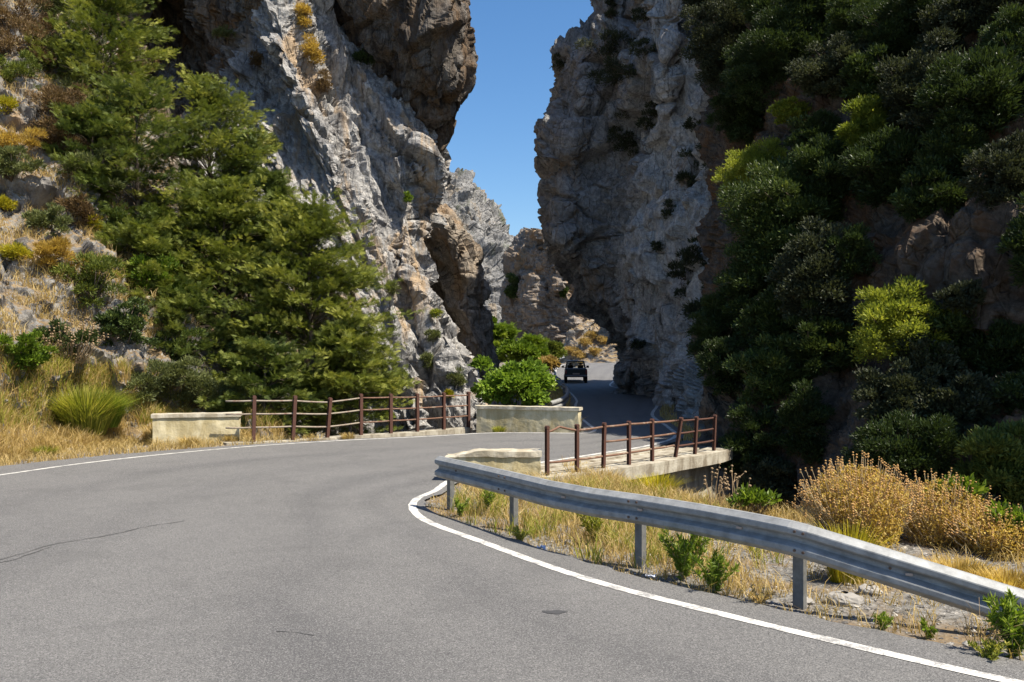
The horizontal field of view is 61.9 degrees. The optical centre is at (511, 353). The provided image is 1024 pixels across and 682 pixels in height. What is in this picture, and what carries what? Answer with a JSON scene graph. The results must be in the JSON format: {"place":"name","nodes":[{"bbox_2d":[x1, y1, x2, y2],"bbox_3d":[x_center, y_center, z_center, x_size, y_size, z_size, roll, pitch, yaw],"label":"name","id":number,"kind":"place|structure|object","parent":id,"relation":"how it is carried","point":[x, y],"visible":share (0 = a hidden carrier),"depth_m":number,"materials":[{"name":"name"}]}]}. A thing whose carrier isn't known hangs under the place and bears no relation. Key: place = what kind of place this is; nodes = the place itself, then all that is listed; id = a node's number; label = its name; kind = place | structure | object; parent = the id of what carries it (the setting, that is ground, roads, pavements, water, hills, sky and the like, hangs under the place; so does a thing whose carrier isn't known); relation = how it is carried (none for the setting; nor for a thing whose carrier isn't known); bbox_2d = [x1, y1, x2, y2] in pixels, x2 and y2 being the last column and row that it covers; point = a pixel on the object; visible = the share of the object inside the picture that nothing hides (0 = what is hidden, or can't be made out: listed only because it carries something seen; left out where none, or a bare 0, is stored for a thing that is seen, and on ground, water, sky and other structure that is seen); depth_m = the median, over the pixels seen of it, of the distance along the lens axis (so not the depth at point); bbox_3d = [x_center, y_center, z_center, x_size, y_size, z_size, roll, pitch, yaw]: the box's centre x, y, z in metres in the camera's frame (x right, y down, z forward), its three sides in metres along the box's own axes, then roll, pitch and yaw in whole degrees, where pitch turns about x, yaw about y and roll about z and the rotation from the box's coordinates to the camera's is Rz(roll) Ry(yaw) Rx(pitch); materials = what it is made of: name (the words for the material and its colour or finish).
{"place":"outdoors","nodes":[
{"label":"outdoors","id":0,"kind":"place"},
{"bbox_2d":[0,0,290,459],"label":"hillside","id":1,"kind":"structure","parent":0,"point":[21,189],"depth_m":24.88,"materials":[{"name":"stone"}]},
{"bbox_2d":[0,143,48,181],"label":"shrub","id":2,"kind":"object","parent":1,"relation":"on","point":[8,157],"visible":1,"depth_m":24.99,"materials":[{"name":"green plant"}]},
{"bbox_2d":[0,14,57,71],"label":"shrub","id":3,"kind":"object","parent":1,"relation":"on","point":[26,25],"visible":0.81,"depth_m":29.48,"materials":[{"name":"brown plant"}]},
{"bbox_2d":[0,0,58,37],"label":"shrub","id":4,"kind":"object","parent":1,"relation":"on","point":[7,14],"visible":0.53,"depth_m":30.65,"materials":[{"name":"brown plant"}]},
{"bbox_2d":[0,328,59,372],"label":"shrub","id":5,"kind":"object","parent":1,"relation":"on","point":[26,353],"visible":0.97,"depth_m":20.04,"materials":[{"name":"green plant"}]},
{"bbox_2d":[21,202,73,237],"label":"shrub","id":6,"kind":"object","parent":1,"relation":"on","point":[51,217],"visible":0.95,"depth_m":24.57,"materials":[{"name":"green plant"}]},
{"bbox_2d":[15,80,89,132],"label":"shrub","id":7,"kind":"object","parent":1,"relation":"on","point":[47,97],"visible":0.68,"depth_m":27.10,"materials":[{"name":"brown plant"}]},
{"bbox_2d":[22,234,89,268],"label":"dry bush","id":8,"kind":"object","parent":1,"relation":"on","point":[54,245],"visible":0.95,"depth_m":23.28,"materials":[{"name":"yellow plant"}]},
{"bbox_2d":[48,250,127,308],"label":"shrub","id":9,"kind":"object","parent":1,"relation":"on","point":[94,282],"visible":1,"depth_m":23.68,"materials":[{"name":"green plant"}]},
{"bbox_2d":[34,98,143,202],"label":"conifer tree","id":10,"kind":"object","parent":1,"relation":"on","point":[85,115],"visible":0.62,"depth_m":26.78,"materials":[{"name":"green plant"}]},
{"bbox_2d":[41,381,148,434],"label":"grass clump","id":11,"kind":"object","parent":1,"relation":"on","point":[79,409],"visible":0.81,"depth_m":20.76,"materials":[{"name":"plant"}]},
{"bbox_2d":[23,0,178,158],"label":"conifer tree","id":12,"kind":"object","parent":1,"relation":"on","point":[85,10],"visible":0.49,"depth_m":30.23,"materials":[{"name":"green plant"}]},
{"bbox_2d":[48,0,180,80],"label":"conifer tree","id":13,"kind":"object","parent":1,"relation":"on","point":[139,7],"visible":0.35,"depth_m":31.66,"materials":[{"name":"green plant"}]},
{"bbox_2d":[91,295,160,346],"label":"shrub","id":14,"kind":"object","parent":1,"relation":"on","point":[109,321],"visible":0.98,"depth_m":23.50,"materials":[{"name":"green plant"}]},
{"bbox_2d":[0,332,281,430],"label":"dry grass","id":15,"kind":"structure","parent":1,"relation":"on","point":[82,377],"depth_m":21.13,"materials":[{"name":"plant"}]},
{"bbox_2d":[110,360,172,402],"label":"shrub","id":16,"kind":"object","parent":1,"relation":"on","point":[147,379],"visible":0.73,"depth_m":23.13,"materials":[{"name":"green plant"}]},
{"bbox_2d":[48,61,237,285],"bbox_3d":[-12.527,-4.059,28.233,6.264,10.582,6.089,0,0,-28],"label":"conifer tree","id":17,"kind":"object","parent":1,"relation":"on","point":[138,93],"visible":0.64,"depth_m":27.70,"materials":[{"name":"green plant"}]},
{"bbox_2d":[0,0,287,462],"bbox_3d":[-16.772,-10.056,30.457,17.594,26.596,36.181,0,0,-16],"label":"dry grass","id":18,"kind":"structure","parent":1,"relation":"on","point":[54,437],"depth_m":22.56,"materials":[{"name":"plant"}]},
{"bbox_2d":[92,213,204,310],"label":"conifer tree","id":19,"kind":"object","parent":1,"relation":"on","point":[134,232],"visible":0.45,"depth_m":25.56,"materials":[{"name":"green plant"}]},
{"bbox_2d":[128,252,203,311],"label":"shrub","id":20,"kind":"object","parent":1,"relation":"on","point":[170,259],"visible":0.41,"depth_m":25.42,"materials":[{"name":"green plant"}]},
{"bbox_2d":[144,354,211,393],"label":"shrub","id":21,"kind":"object","parent":1,"relation":"on","point":[178,369],"visible":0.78,"depth_m":23.79,"materials":[{"name":"green plant"}]},
{"bbox_2d":[138,272,247,388],"bbox_3d":[-9.836,-0.214,25.908,3.744,4.498,3.813,0,0,-42],"label":"conifer tree","id":22,"kind":"object","parent":1,"relation":"on","point":[185,300],"visible":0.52,"depth_m":25.35,"materials":[{"name":"green plant"}]},
{"bbox_2d":[150,366,251,409],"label":"shrub","id":23,"kind":"object","parent":1,"relation":"on","point":[203,387],"visible":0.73,"depth_m":24.17,"materials":[{"name":"green plant"}]},
{"bbox_2d":[123,63,291,301],"bbox_3d":[-10.629,-3.487,30.045,6.083,13.441,6.428,0,0,0],"label":"conifer tree","id":24,"kind":"object","parent":1,"relation":"on","point":[211,98],"visible":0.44,"depth_m":29.44,"materials":[{"name":"green plant"}]},
{"bbox_2d":[128,167,340,384],"bbox_3d":[-9.687,-1.037,27.695,6.948,10.137,6.828,0,0,41],"label":"conifer tree","id":25,"kind":"object","parent":1,"relation":"on","point":[224,192],"visible":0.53,"depth_m":27.28,"materials":[{"name":"green plant"}]},
{"bbox_2d":[212,126,278,315],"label":"conifer tree","id":26,"kind":"object","parent":1,"relation":"on","point":[249,169],"visible":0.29,"depth_m":29.28,"materials":[{"name":"green plant"}]},
{"bbox_2d":[194,333,330,435],"bbox_3d":[-7.147,1.607,24.901,3.983,4.458,3.596,0,0,0],"label":"conifer tree","id":27,"kind":"object","parent":1,"relation":"on","point":[257,346],"visible":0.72,"depth_m":24.23,"materials":[{"name":"green plant"}]},
{"bbox_2d":[233,166,311,357],"bbox_3d":[-7.882,-2.040,28.485,2.974,8.543,2.725,0,0,-24],"label":"conifer tree","id":28,"kind":"object","parent":1,"relation":"on","point":[275,183],"visible":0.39,"depth_m":28.27,"materials":[{"name":"green plant"}]},
{"bbox_2d":[201,184,427,437],"bbox_3d":[-6.675,-0.153,27.189,7.468,9.977,6.787,0,0,29],"label":"conifer tree","id":29,"kind":"object","parent":1,"relation":"on","point":[306,225],"visible":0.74,"depth_m":26.25,"materials":[{"name":"green plant"}]},
{"bbox_2d":[100,0,487,438],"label":"cliff","id":30,"kind":"structure","parent":0,"point":[362,138],"depth_m":35.20,"materials":[{"name":"stone"}]},
{"bbox_2d":[332,0,477,152],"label":"overhang","id":31,"kind":"object","parent":30,"relation":"attached to","point":[423,54],"visible":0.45,"depth_m":35.55,"materials":[{"name":"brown stone"}]},
{"bbox_2d":[443,167,513,354],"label":"mountain","id":32,"kind":"structure","parent":0,"point":[479,214],"depth_m":241.56,"materials":[{"name":"stone"}]},
{"bbox_2d":[0,363,1023,681],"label":"road","id":33,"kind":"structure","parent":0,"point":[346,561],"depth_m":8.01,"materials":[{"name":"asphalt"}]},
{"bbox_2d":[408,381,1023,681],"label":"edge line","id":34,"kind":"object","parent":33,"relation":"on","point":[413,509],"visible":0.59,"depth_m":7.54,"materials":[{"name":"white paint"}]},
{"bbox_2d":[0,361,1023,660],"bbox_3d":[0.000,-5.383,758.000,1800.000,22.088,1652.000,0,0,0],"label":"ground","id":35,"kind":"structure","parent":0,"point":[946,633],"depth_m":8.63,"materials":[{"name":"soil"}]},
{"bbox_2d":[151,412,241,444],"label":"parapet","id":36,"kind":"structure","parent":35,"relation":"on","point":[209,426],"depth_m":21.50,"materials":[{"name":"yellow concrete"}]},
{"bbox_2d":[219,427,469,444],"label":"kerb","id":37,"kind":"structure","parent":35,"relation":"on","point":[459,430],"depth_m":23.68,"materials":[{"name":"concrete"}]},
{"bbox_2d":[225,392,470,441],"bbox_3d":[-4.061,1.697,23.279,7.339,1.305,0.566,0,0,-37],"label":"roadside railing","id":38,"kind":"object","parent":37,"relation":"on","point":[360,410],"visible":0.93,"depth_m":23.13,"materials":[{"name":"metal"}]},
{"bbox_2d":[281,305,414,434],"bbox_3d":[-4.957,1.596,25.577,3.857,6.081,3.444,0,0,-19],"label":"conifer tree","id":39,"kind":"object","parent":35,"relation":"on","point":[348,329],"visible":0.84,"depth_m":25.17,"materials":[{"name":"green plant"}]},
{"bbox_2d":[424,203,499,379],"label":"rock pillar","id":40,"kind":"object","parent":35,"relation":"on","point":[461,288],"visible":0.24,"depth_m":45.71,"materials":[{"name":"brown stone"}]},
{"bbox_2d":[445,448,541,483],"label":"parapet","id":41,"kind":"structure","parent":35,"relation":"on","point":[518,460],"depth_m":14.98,"materials":[{"name":"yellow concrete"}]},
{"bbox_2d":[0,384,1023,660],"bbox_3d":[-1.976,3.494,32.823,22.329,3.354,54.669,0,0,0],"label":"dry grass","id":42,"kind":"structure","parent":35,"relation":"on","point":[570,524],"depth_m":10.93,"materials":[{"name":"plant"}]},
{"bbox_2d":[468,354,559,405],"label":"leafy bush","id":43,"kind":"object","parent":35,"relation":"on","point":[530,381],"visible":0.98,"depth_m":26.61,"materials":[{"name":"green plant"}]},
{"bbox_2d":[475,405,582,432],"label":"parapet","id":44,"kind":"structure","parent":35,"relation":"on","point":[511,418],"depth_m":24.72,"materials":[{"name":"yellow concrete"}]},
{"bbox_2d":[446,474,784,569],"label":"dry grass","id":45,"kind":"structure","parent":35,"relation":"on","point":[593,550],"depth_m":10.71,"materials":[{"name":"plant"}]},
{"bbox_2d":[536,446,731,499],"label":"bridge","id":46,"kind":"structure","parent":35,"relation":"on","point":[689,466],"depth_m":17.96,"materials":[{"name":"concrete"}]},
{"bbox_2d":[544,415,716,475],"bbox_3d":[2.605,1.794,16.928,0.229,1.053,5.540,0,0,45],"label":"bridge railing","id":47,"kind":"object","parent":46,"relation":"on","point":[604,427],"visible":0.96,"depth_m":16.50,"materials":[{"name":"metal"}]},
{"bbox_2d":[657,527,712,580],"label":"weed","id":48,"kind":"object","parent":35,"relation":"on","point":[679,555],"visible":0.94,"depth_m":8.53,"materials":[{"name":"green plant"}]},
{"bbox_2d":[687,546,739,593],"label":"weed","id":49,"kind":"object","parent":35,"relation":"on","point":[715,574],"visible":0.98,"depth_m":8.11,"materials":[{"name":"green plant"}]},
{"bbox_2d":[435,456,1023,633],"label":"guardrail","id":50,"kind":"object","parent":35,"relation":"on","point":[801,543],"visible":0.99,"depth_m":7.88,"materials":[{"name":"metal"}]},
{"bbox_2d":[725,482,782,513],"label":"leafy plant","id":51,"kind":"object","parent":35,"relation":"on","point":[757,495],"visible":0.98,"depth_m":12.12,"materials":[{"name":"green plant"}]},
{"bbox_2d":[786,451,930,548],"bbox_3d":[4.298,1.777,10.567,1.666,1.181,1.387,0,0,0],"label":"dry bush","id":52,"kind":"object","parent":35,"relation":"on","point":[839,498],"visible":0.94,"depth_m":10.33,"materials":[{"name":"plant"}]},
{"bbox_2d":[888,468,999,551],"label":"dry bush","id":53,"kind":"object","parent":35,"relation":"on","point":[927,527],"visible":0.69,"depth_m":10.56,"materials":[{"name":"plant"}]},
{"bbox_2d":[943,500,1023,560],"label":"dry bush","id":54,"kind":"object","parent":35,"relation":"on","point":[988,534],"visible":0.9,"depth_m":9.98,"materials":[{"name":"plant"}]},
{"bbox_2d":[982,587,1023,657],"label":"weed","id":55,"kind":"object","parent":35,"relation":"on","point":[1009,616],"visible":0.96,"depth_m":6.35,"materials":[{"name":"green plant"}]},
{"bbox_2d":[446,0,593,235],"label":"sky","id":56,"kind":"structure","parent":0,"point":[493,137],"materials":[{"name":"blue"}]},
{"bbox_2d":[498,227,590,342],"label":"rock spur","id":57,"kind":"structure","parent":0,"point":[540,306],"depth_m":135.40,"materials":[{"name":"grey stone"}]},
{"bbox_2d":[559,319,618,362],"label":"dry slope","id":58,"kind":"structure","parent":0,"point":[608,354],"depth_m":122.98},
{"bbox_2d":[533,0,711,418],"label":"cliff","id":59,"kind":"structure","parent":0,"point":[603,222],"depth_m":42.86,"materials":[{"name":"grey stone"}]},
{"bbox_2d":[686,3,1023,534],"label":"overgrown slope","id":60,"kind":"structure","parent":0,"point":[940,249],"depth_m":18.59,"materials":[{"name":"stone"}]},
{"bbox_2d":[678,0,749,94],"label":"shrub","id":61,"kind":"object","parent":60,"relation":"on","point":[717,33],"visible":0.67,"depth_m":30.03,"materials":[{"name":"green plant"}]},
{"bbox_2d":[685,290,748,366],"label":"shrub","id":62,"kind":"object","parent":60,"relation":"on","point":[709,317],"visible":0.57,"depth_m":22.77,"materials":[{"name":"green plant"}]},
{"bbox_2d":[694,329,751,396],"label":"shrub","id":63,"kind":"object","parent":60,"relation":"on","point":[714,358],"visible":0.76,"depth_m":21.06,"materials":[{"name":"green plant"}]},
{"bbox_2d":[704,73,764,147],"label":"shrub","id":64,"kind":"object","parent":60,"relation":"on","point":[743,120],"visible":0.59,"depth_m":27.80,"materials":[{"name":"green plant"}]},
{"bbox_2d":[710,134,791,208],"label":"shrub","id":65,"kind":"object","parent":60,"relation":"on","point":[737,163],"visible":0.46,"depth_m":25.06,"materials":[{"name":"green plant"}]},
{"bbox_2d":[716,403,786,475],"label":"shrub","id":66,"kind":"object","parent":60,"relation":"on","point":[749,443],"visible":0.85,"depth_m":19.37,"materials":[{"name":"green plant"}]},
{"bbox_2d":[712,230,799,325],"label":"shrub","id":67,"kind":"object","parent":60,"relation":"on","point":[743,286],"visible":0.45,"depth_m":22.11,"materials":[{"name":"green plant"}]},
{"bbox_2d":[719,27,798,114],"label":"shrub","id":68,"kind":"object","parent":60,"relation":"on","point":[739,70],"visible":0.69,"depth_m":26.52,"materials":[{"name":"green plant"}]},
{"bbox_2d":[735,454,797,512],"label":"shrub","id":69,"kind":"object","parent":60,"relation":"on","point":[765,473],"visible":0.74,"depth_m":18.71,"materials":[{"name":"green plant"}]},
{"bbox_2d":[721,330,814,408],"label":"shrub","id":70,"kind":"object","parent":60,"relation":"on","point":[759,366],"visible":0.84,"depth_m":19.66,"materials":[{"name":"green plant"}]},
{"bbox_2d":[731,282,819,348],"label":"shrub","id":71,"kind":"object","parent":60,"relation":"on","point":[764,314],"visible":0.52,"depth_m":20.61,"materials":[{"name":"green plant"}]},
{"bbox_2d":[733,0,833,100],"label":"shrub","id":72,"kind":"object","parent":60,"relation":"on","point":[791,34],"visible":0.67,"depth_m":25.56,"materials":[{"name":"green plant"}]},
{"bbox_2d":[717,154,868,267],"bbox_3d":[7.634,-3.701,22.534,3.923,3.708,3.959,0,0,-44],"label":"shrub","id":73,"kind":"object","parent":60,"relation":"on","point":[773,209],"visible":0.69,"depth_m":21.91,"materials":[{"name":"green plant"}]},
{"bbox_2d":[774,378,835,468],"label":"shrub","id":74,"kind":"object","parent":60,"relation":"on","point":[800,419],"visible":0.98,"depth_m":18.46,"materials":[{"name":"green plant"}]},
{"bbox_2d":[782,108,841,154],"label":"shrub","id":75,"kind":"object","parent":60,"relation":"on","point":[805,130],"visible":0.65,"depth_m":22.84,"materials":[{"name":"green plant"}]},
{"bbox_2d":[764,215,862,334],"bbox_3d":[7.159,-1.778,19.501,2.538,2.878,2.202,0,0,0],"label":"shrub","id":76,"kind":"object","parent":60,"relation":"on","point":[808,274],"visible":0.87,"depth_m":19.12,"materials":[{"name":"green plant"}]},
{"bbox_2d":[761,297,867,386],"bbox_3d":[6.922,-0.216,19.369,2.354,2.166,2.058,0,0,0],"label":"shrub","id":77,"kind":"object","parent":60,"relation":"on","point":[813,341],"visible":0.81,"depth_m":18.98,"materials":[{"name":"green plant"}]},
{"bbox_2d":[788,133,869,202],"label":"shrub","id":78,"kind":"object","parent":60,"relation":"on","point":[805,158],"visible":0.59,"depth_m":21.63,"materials":[{"name":"green plant"}]},
{"bbox_2d":[782,30,890,99],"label":"shrub","id":79,"kind":"object","parent":60,"relation":"on","point":[817,76],"visible":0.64,"depth_m":23.00,"materials":[{"name":"green plant"}]},
{"bbox_2d":[824,221,883,281],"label":"shrub","id":80,"kind":"object","parent":60,"relation":"on","point":[855,234],"visible":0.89,"depth_m":18.81,"materials":[{"name":"green plant"}]},
{"bbox_2d":[824,0,887,39],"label":"shrub","id":81,"kind":"object","parent":60,"relation":"on","point":[837,16],"visible":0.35,"depth_m":23.59,"materials":[{"name":"green plant"}]},
{"bbox_2d":[833,93,891,152],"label":"shrub","id":82,"kind":"object","parent":60,"relation":"on","point":[868,112],"visible":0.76,"depth_m":21.21,"materials":[{"name":"green plant"}]},
{"bbox_2d":[836,42,902,101],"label":"shrub","id":83,"kind":"object","parent":60,"relation":"on","point":[862,80],"visible":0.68,"depth_m":22.21,"materials":[{"name":"green plant"}]},
{"bbox_2d":[839,0,926,62],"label":"shrub","id":84,"kind":"object","parent":60,"relation":"on","point":[892,36],"visible":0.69,"depth_m":22.49,"materials":[{"name":"green plant"}]},
{"bbox_2d":[837,123,930,209],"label":"shrub","id":85,"kind":"object","parent":60,"relation":"on","point":[885,156],"visible":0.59,"depth_m":19.59,"materials":[{"name":"green plant"}]},
{"bbox_2d":[829,274,966,367],"bbox_3d":[7.775,-0.617,17.299,2.427,1.989,2.213,0,0,-28],"label":"shrub","id":86,"kind":"object","parent":60,"relation":"on","point":[881,309],"visible":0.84,"depth_m":16.96,"materials":[{"name":"green plant"}]},
{"bbox_2d":[836,408,963,490],"bbox_3d":[7.293,1.819,15.463,2.504,1.738,1.885,0,0,0],"label":"shrub","id":87,"kind":"object","parent":60,"relation":"on","point":[929,440],"visible":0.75,"depth_m":15.08,"materials":[{"name":"green plant"}]},
{"bbox_2d":[850,356,950,436],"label":"shrub","id":88,"kind":"object","parent":60,"relation":"on","point":[888,392],"visible":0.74,"depth_m":16.33,"materials":[{"name":"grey plant"}]},
{"bbox_2d":[871,22,968,134],"bbox_3d":[10.093,-6.348,20.552,2.636,2.720,2.424,0,0,26],"label":"shrub","id":89,"kind":"object","parent":60,"relation":"on","point":[906,78],"visible":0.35,"depth_m":20.19,"materials":[{"name":"green plant"}]},
{"bbox_2d":[886,331,968,385],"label":"shrub","id":90,"kind":"object","parent":60,"relation":"on","point":[916,358],"visible":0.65,"depth_m":16.46,"materials":[{"name":"green plant"}]},
{"bbox_2d":[886,151,970,224],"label":"shrub","id":91,"kind":"object","parent":60,"relation":"on","point":[914,201],"visible":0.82,"depth_m":18.20,"materials":[{"name":"green plant"}]},
{"bbox_2d":[900,120,994,186],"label":"shrub","id":92,"kind":"object","parent":60,"relation":"on","point":[958,144],"visible":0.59,"depth_m":18.22,"materials":[{"name":"green plant"}]},
{"bbox_2d":[912,0,988,52],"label":"shrub","id":93,"kind":"object","parent":60,"relation":"on","point":[927,17],"visible":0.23,"depth_m":21.09,"materials":[{"name":"green plant"}]},
{"bbox_2d":[900,297,1019,388],"bbox_3d":[9.063,-0.227,17.259,2.840,2.206,2.267,0,0,0],"label":"shrub","id":94,"kind":"object","parent":60,"relation":"on","point":[958,329],"visible":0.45,"depth_m":16.63,"materials":[{"name":"green plant"}]},
{"bbox_2d":[933,278,986,313],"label":"shrub","id":95,"kind":"object","parent":60,"relation":"on","point":[963,294],"visible":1,"depth_m":16.32,"materials":[{"name":"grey plant"}]},
{"bbox_2d":[910,369,1018,439],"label":"shrub","id":96,"kind":"object","parent":60,"relation":"on","point":[968,401],"visible":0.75,"depth_m":15.64,"materials":[{"name":"green plant"}]},
{"bbox_2d":[906,39,1023,139],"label":"shrub","id":97,"kind":"object","parent":60,"relation":"on","point":[983,82],"visible":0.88,"depth_m":18.02,"materials":[{"name":"green plant"}]},
{"bbox_2d":[937,0,1023,38],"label":"shrub","id":98,"kind":"object","parent":60,"relation":"on","point":[984,11],"visible":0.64,"depth_m":20.33,"materials":[{"name":"green plant"}]},
{"bbox_2d":[948,417,1023,507],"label":"shrub","id":99,"kind":"object","parent":60,"relation":"on","point":[996,464],"visible":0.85,"depth_m":14.18,"materials":[{"name":"green plant"}]},
{"bbox_2d":[955,127,1023,211],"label":"shrub","id":100,"kind":"object","parent":60,"relation":"on","point":[1000,170],"visible":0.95,"depth_m":16.59,"materials":[{"name":"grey plant"}]},
{"bbox_2d":[960,317,1023,377],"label":"shrub","id":101,"kind":"object","parent":60,"relation":"on","point":[1012,347],"visible":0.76,"depth_m":16.29,"materials":[{"name":"green plant"}]},
{"bbox_2d":[969,1,1023,63],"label":"shrub","id":102,"kind":"object","parent":60,"relation":"on","point":[1001,33],"visible":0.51,"depth_m":18.94,"materials":[{"name":"green plant"}]},
{"bbox_2d":[985,357,1023,416],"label":"shrub","id":103,"kind":"object","parent":60,"relation":"on","point":[1013,382],"visible":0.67,"depth_m":15.43,"materials":[{"name":"green plant"}]},
{"bbox_2d":[994,191,1023,288],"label":"shrub","id":104,"kind":"object","parent":60,"relation":"on","point":[1012,238],"visible":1,"depth_m":15.64,"materials":[{"name":"green plant"}]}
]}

